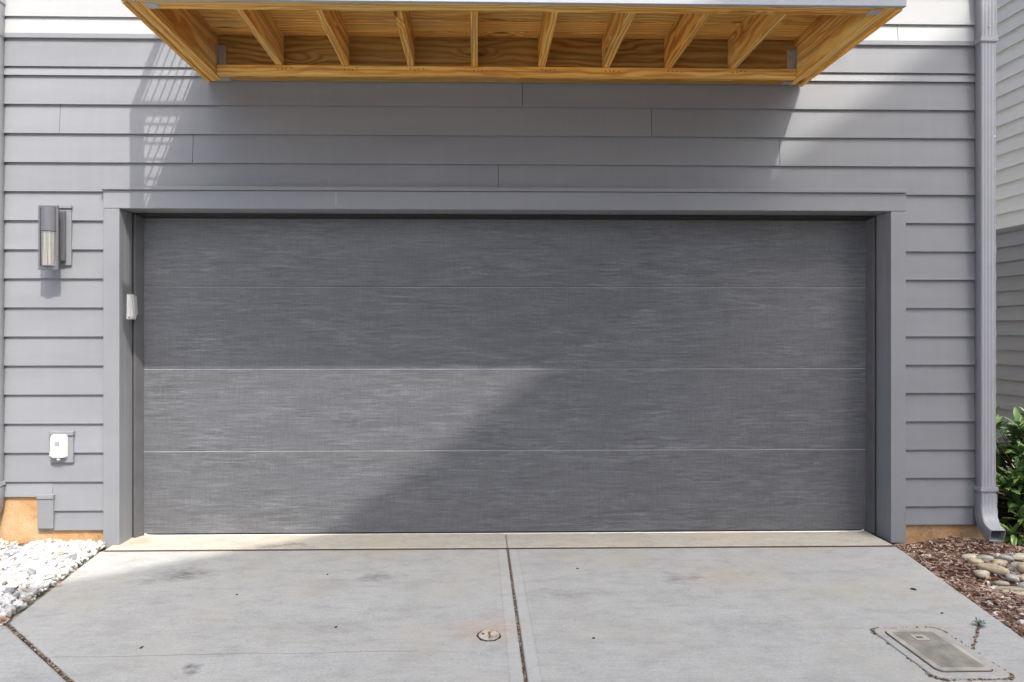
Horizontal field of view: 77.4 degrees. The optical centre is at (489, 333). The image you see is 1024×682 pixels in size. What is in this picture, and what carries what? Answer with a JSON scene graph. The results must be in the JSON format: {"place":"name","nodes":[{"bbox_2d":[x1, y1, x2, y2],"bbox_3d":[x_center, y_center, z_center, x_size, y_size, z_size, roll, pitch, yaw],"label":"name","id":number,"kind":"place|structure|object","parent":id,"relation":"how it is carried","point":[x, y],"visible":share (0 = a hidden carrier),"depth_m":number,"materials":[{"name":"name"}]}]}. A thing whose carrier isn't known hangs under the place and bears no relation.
{"place":"outdoors","nodes":[
{"label":"outdoors","id":0,"kind":"place"},
{"bbox_2d":[0,625,65,681],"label":"pavement","id":1,"kind":"structure","parent":0,"point":[21,660],"depth_m":2.56,"materials":[{"name":"concrete"}]},
{"bbox_2d":[0,616,6,622],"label":"dry leaf","id":2,"kind":"object","parent":1,"relation":"on","point":[4,619],"visible":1,"depth_m":2.92,"materials":[{"name":"orange plant"}]},
{"bbox_2d":[0,538,105,627],"bbox_3d":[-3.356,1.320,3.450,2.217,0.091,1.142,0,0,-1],"label":"gravel","id":3,"kind":"structure","parent":0,"point":[32,569],"depth_m":3.58,"materials":[{"name":"white gravel"}]},
{"bbox_2d":[15,538,27,543],"bbox_3d":[-2.878,1.278,3.938,0.074,0.023,0.060,0,0,-1],"label":"dry leaf","id":4,"kind":"object","parent":3,"relation":"on","point":[23,540],"visible":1,"depth_m":3.94,"materials":[{"name":"plant"}]},
{"bbox_2d":[10,549,523,681],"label":"driveway","id":5,"kind":"structure","parent":0,"point":[392,615],"depth_m":2.97,"materials":[{"name":"concrete"}]},
{"bbox_2d":[476,630,500,641],"bbox_3d":[-0.004,1.332,2.799,0.109,0.027,0.106,0,0,-1],"label":"cleanout cap","id":6,"kind":"object","parent":5,"relation":"on","point":[487,635],"visible":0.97,"depth_m":2.79,"materials":[{"name":"white plastic"}]},
{"bbox_2d":[105,531,891,550],"bbox_3d":[0.083,1.373,4.119,4.880,0.103,0.326,0,0,-1],"label":"apron","id":7,"kind":"object","parent":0,"point":[395,541],"visible":0.51,"depth_m":4.08,"materials":[{"name":"concrete"}]},
{"bbox_2d":[509,547,1023,681],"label":"driveway","id":8,"kind":"structure","parent":0,"point":[807,614],"depth_m":3.00,"materials":[{"name":"concrete"}]},
{"bbox_2d":[5,550,1014,681],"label":"joint dirt","id":9,"kind":"structure","parent":8,"relation":"on","point":[64,676],"depth_m":2.70,"materials":[{"name":"brown soil"}]},
{"bbox_2d":[874,627,1009,679],"bbox_3d":[1.861,1.326,2.656,0.310,0.037,0.422,0,0,-1],"label":"utility cover","id":10,"kind":"object","parent":8,"relation":"on","point":[938,653],"visible":0.99,"depth_m":2.62,"materials":[{"name":"concrete"}]},
{"bbox_2d":[972,617,986,627],"bbox_3d":[2.223,1.310,2.894,0.056,0.031,0.057,0,0,-36],"label":"weed","id":11,"kind":"object","parent":8,"relation":"on","point":[980,621],"visible":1,"depth_m":2.90,"materials":[{"name":"green plant"}]},
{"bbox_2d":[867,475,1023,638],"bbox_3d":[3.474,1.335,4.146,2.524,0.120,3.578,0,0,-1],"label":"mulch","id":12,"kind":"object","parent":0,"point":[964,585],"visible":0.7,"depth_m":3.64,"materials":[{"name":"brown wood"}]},
{"bbox_2d":[961,554,976,558],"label":"river stone","id":13,"kind":"object","parent":12,"relation":"on","point":[965,556],"visible":0.56,"depth_m":3.76,"materials":[{"name":"beige stone"}]},
{"bbox_2d":[967,557,983,564],"bbox_3d":[2.790,1.310,3.663,0.093,0.046,0.062,0,0,-1],"label":"river stone","id":14,"kind":"object","parent":12,"relation":"on","point":[973,560],"visible":0.78,"depth_m":3.65,"materials":[{"name":"beige stone"}]},
{"bbox_2d":[973,570,989,577],"bbox_3d":[2.713,1.327,3.526,0.072,0.042,0.058,0,0,-1],"label":"river stone","id":15,"kind":"object","parent":12,"relation":"on","point":[981,573],"visible":1,"depth_m":3.51,"materials":[{"name":"beige stone"}]},
{"bbox_2d":[977,555,993,561],"bbox_3d":[2.908,1.320,3.745,0.105,0.042,0.059,0,0,-1],"label":"river stone","id":16,"kind":"object","parent":12,"relation":"on","point":[986,557],"visible":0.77,"depth_m":3.73,"materials":[{"name":"grey stone"}]},
{"bbox_2d":[977,563,1009,575],"bbox_3d":[2.789,1.305,3.537,0.147,0.052,0.064,0,0,45],"label":"river stone","id":17,"kind":"object","parent":12,"relation":"on","point":[995,569],"visible":0.95,"depth_m":3.52,"materials":[{"name":"beige stone"}]},
{"bbox_2d":[992,553,999,558],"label":"river stone","id":18,"kind":"object","parent":12,"relation":"on","point":[995,555],"visible":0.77,"depth_m":3.75,"materials":[{"name":"grey stone"}]},
{"bbox_2d":[992,559,1007,563],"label":"river stone","id":19,"kind":"object","parent":12,"relation":"on","point":[996,561],"visible":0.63,"depth_m":3.65,"materials":[{"name":"beige stone"}]},
{"bbox_2d":[993,581,1009,585],"bbox_3d":[2.735,1.335,3.410,0.090,0.031,0.042,0,0,-1],"label":"river stone","id":20,"kind":"object","parent":12,"relation":"on","point":[1001,583],"visible":0.89,"depth_m":3.40,"materials":[{"name":"beige stone"}]},
{"bbox_2d":[980,571,1023,624],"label":"bark mulch","id":21,"kind":"object","parent":12,"relation":"on","point":[991,603],"visible":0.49,"depth_m":3.13,"materials":[{"name":"brown wood"}]},
{"bbox_2d":[999,554,1014,560],"bbox_3d":[3.019,1.311,3.728,0.088,0.037,0.059,0,0,-1],"label":"river stone","id":22,"kind":"object","parent":12,"relation":"on","point":[1005,557],"visible":0.89,"depth_m":3.71,"materials":[{"name":"grey stone"}]},
{"bbox_2d":[994,586,1023,591],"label":"river stone","id":23,"kind":"object","parent":12,"relation":"on","point":[1016,588],"visible":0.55,"depth_m":3.31,"materials":[{"name":"beige stone"}]},
{"bbox_2d":[996,406,1023,545],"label":"shrub","id":24,"kind":"object","parent":12,"relation":"on","point":[1010,485],"visible":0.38,"depth_m":4.32,"materials":[{"name":"green plant"}]},
{"bbox_2d":[1005,574,1019,581],"bbox_3d":[2.806,1.313,3.424,0.075,0.041,0.058,0,0,-21],"label":"river stone","id":25,"kind":"object","parent":12,"relation":"on","point":[1012,577],"visible":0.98,"depth_m":3.41,"materials":[{"name":"grey stone"}]},
{"bbox_2d":[1008,563,1018,571],"bbox_3d":[2.913,1.296,3.515,0.083,0.052,0.067,0,0,-1],"label":"river stone","id":26,"kind":"object","parent":12,"relation":"on","point":[1014,568],"visible":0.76,"depth_m":3.52,"materials":[{"name":"grey stone"}]},
{"bbox_2d":[1011,553,1023,560],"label":"river stone","id":27,"kind":"object","parent":12,"relation":"on","point":[1018,556],"visible":1,"depth_m":3.70,"materials":[{"name":"beige stone"}]},
{"bbox_2d":[1017,562,1023,573],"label":"river stone","id":28,"kind":"object","parent":12,"relation":"on","point":[1020,566],"visible":0.9,"depth_m":3.48,"materials":[{"name":"beige stone"}]},
{"bbox_2d":[1018,582,1023,588],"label":"river stone","id":29,"kind":"object","parent":12,"relation":"on","point":[1020,584],"visible":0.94,"depth_m":3.32,"materials":[{"name":"grey stone"}]},
{"bbox_2d":[1019,574,1023,581],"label":"river stone","id":30,"kind":"object","parent":12,"relation":"on","point":[1021,577],"visible":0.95,"depth_m":3.40,"materials":[{"name":"beige stone"}]},
{"label":"ground","id":31,"kind":"structure","parent":0,"visible":0},
{"bbox_2d":[0,0,987,548],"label":"house","id":32,"kind":"structure","parent":31,"relation":"on","point":[492,308],"depth_m":4.18,"materials":[{"name":"grey paint"}]},
{"bbox_2d":[0,0,5,512],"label":"downspout","id":33,"kind":"object","parent":32,"relation":"attached to","point":[2,32],"visible":1,"depth_m":3.97,"materials":[{"name":"paint"}]},
{"bbox_2d":[38,205,65,269],"bbox_3d":[-2.691,-0.584,3.924,0.119,0.394,0.119,0,0,-1],"label":"wall lamp","id":34,"kind":"object","parent":32,"relation":"attached to","point":[51,236],"visible":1,"depth_m":3.89,"materials":[{"name":"metal"}]},
{"bbox_2d":[50,435,67,459],"bbox_3d":[-2.678,0.709,3.968,0.100,0.157,0.031,0,0,-1],"label":"outlet cover","id":35,"kind":"object","parent":32,"relation":"attached to","point":[59,447],"visible":1,"depth_m":3.96,"materials":[{"name":"white plastic"}]},
{"bbox_2d":[126,294,137,318],"bbox_3d":[-2.292,-0.170,4.101,0.037,0.160,0.081,0,0,-1],"label":"keypad","id":36,"kind":"object","parent":32,"relation":"attached to","point":[132,310],"visible":1,"depth_m":4.08,"materials":[{"name":"white plastic"}]},
{"bbox_2d":[132,213,875,537],"bbox_3d":[0.123,0.267,4.226,4.866,2.131,0.105,0,0,-1],"label":"garage door","id":37,"kind":"structure","parent":32,"relation":"in","point":[293,374],"depth_m":4.23,"materials":[{"name":"metal"}]},
{"bbox_2d":[121,0,906,86],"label":"balcony","id":38,"kind":"structure","parent":32,"relation":"attached to","point":[800,43],"depth_m":3.86,"materials":[{"name":"brown wood"}]},
{"bbox_2d":[973,0,1005,541],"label":"downspout","id":39,"kind":"object","parent":32,"relation":"attached to","point":[990,528],"visible":1,"depth_m":4.05,"materials":[{"name":"paint"}]},
{"bbox_2d":[104,545,892,551],"bbox_3d":[0.084,1.382,3.944,4.864,0.106,0.040,0,0,-1],"label":"joint filler","id":40,"kind":"object","parent":31,"relation":"on","point":[507,548],"visible":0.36,"depth_m":3.94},
{"bbox_2d":[505,536,526,680],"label":"joint filler","id":41,"kind":"object","parent":31,"relation":"on","point":[515,613],"depth_m":3.10,"materials":[{"name":"brown"}]},
{"bbox_2d":[996,0,1023,444],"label":"neighbour house","id":42,"kind":"structure","parent":31,"relation":"on","point":[1010,214],"depth_m":7.66,"materials":[{"name":"grey paint"}]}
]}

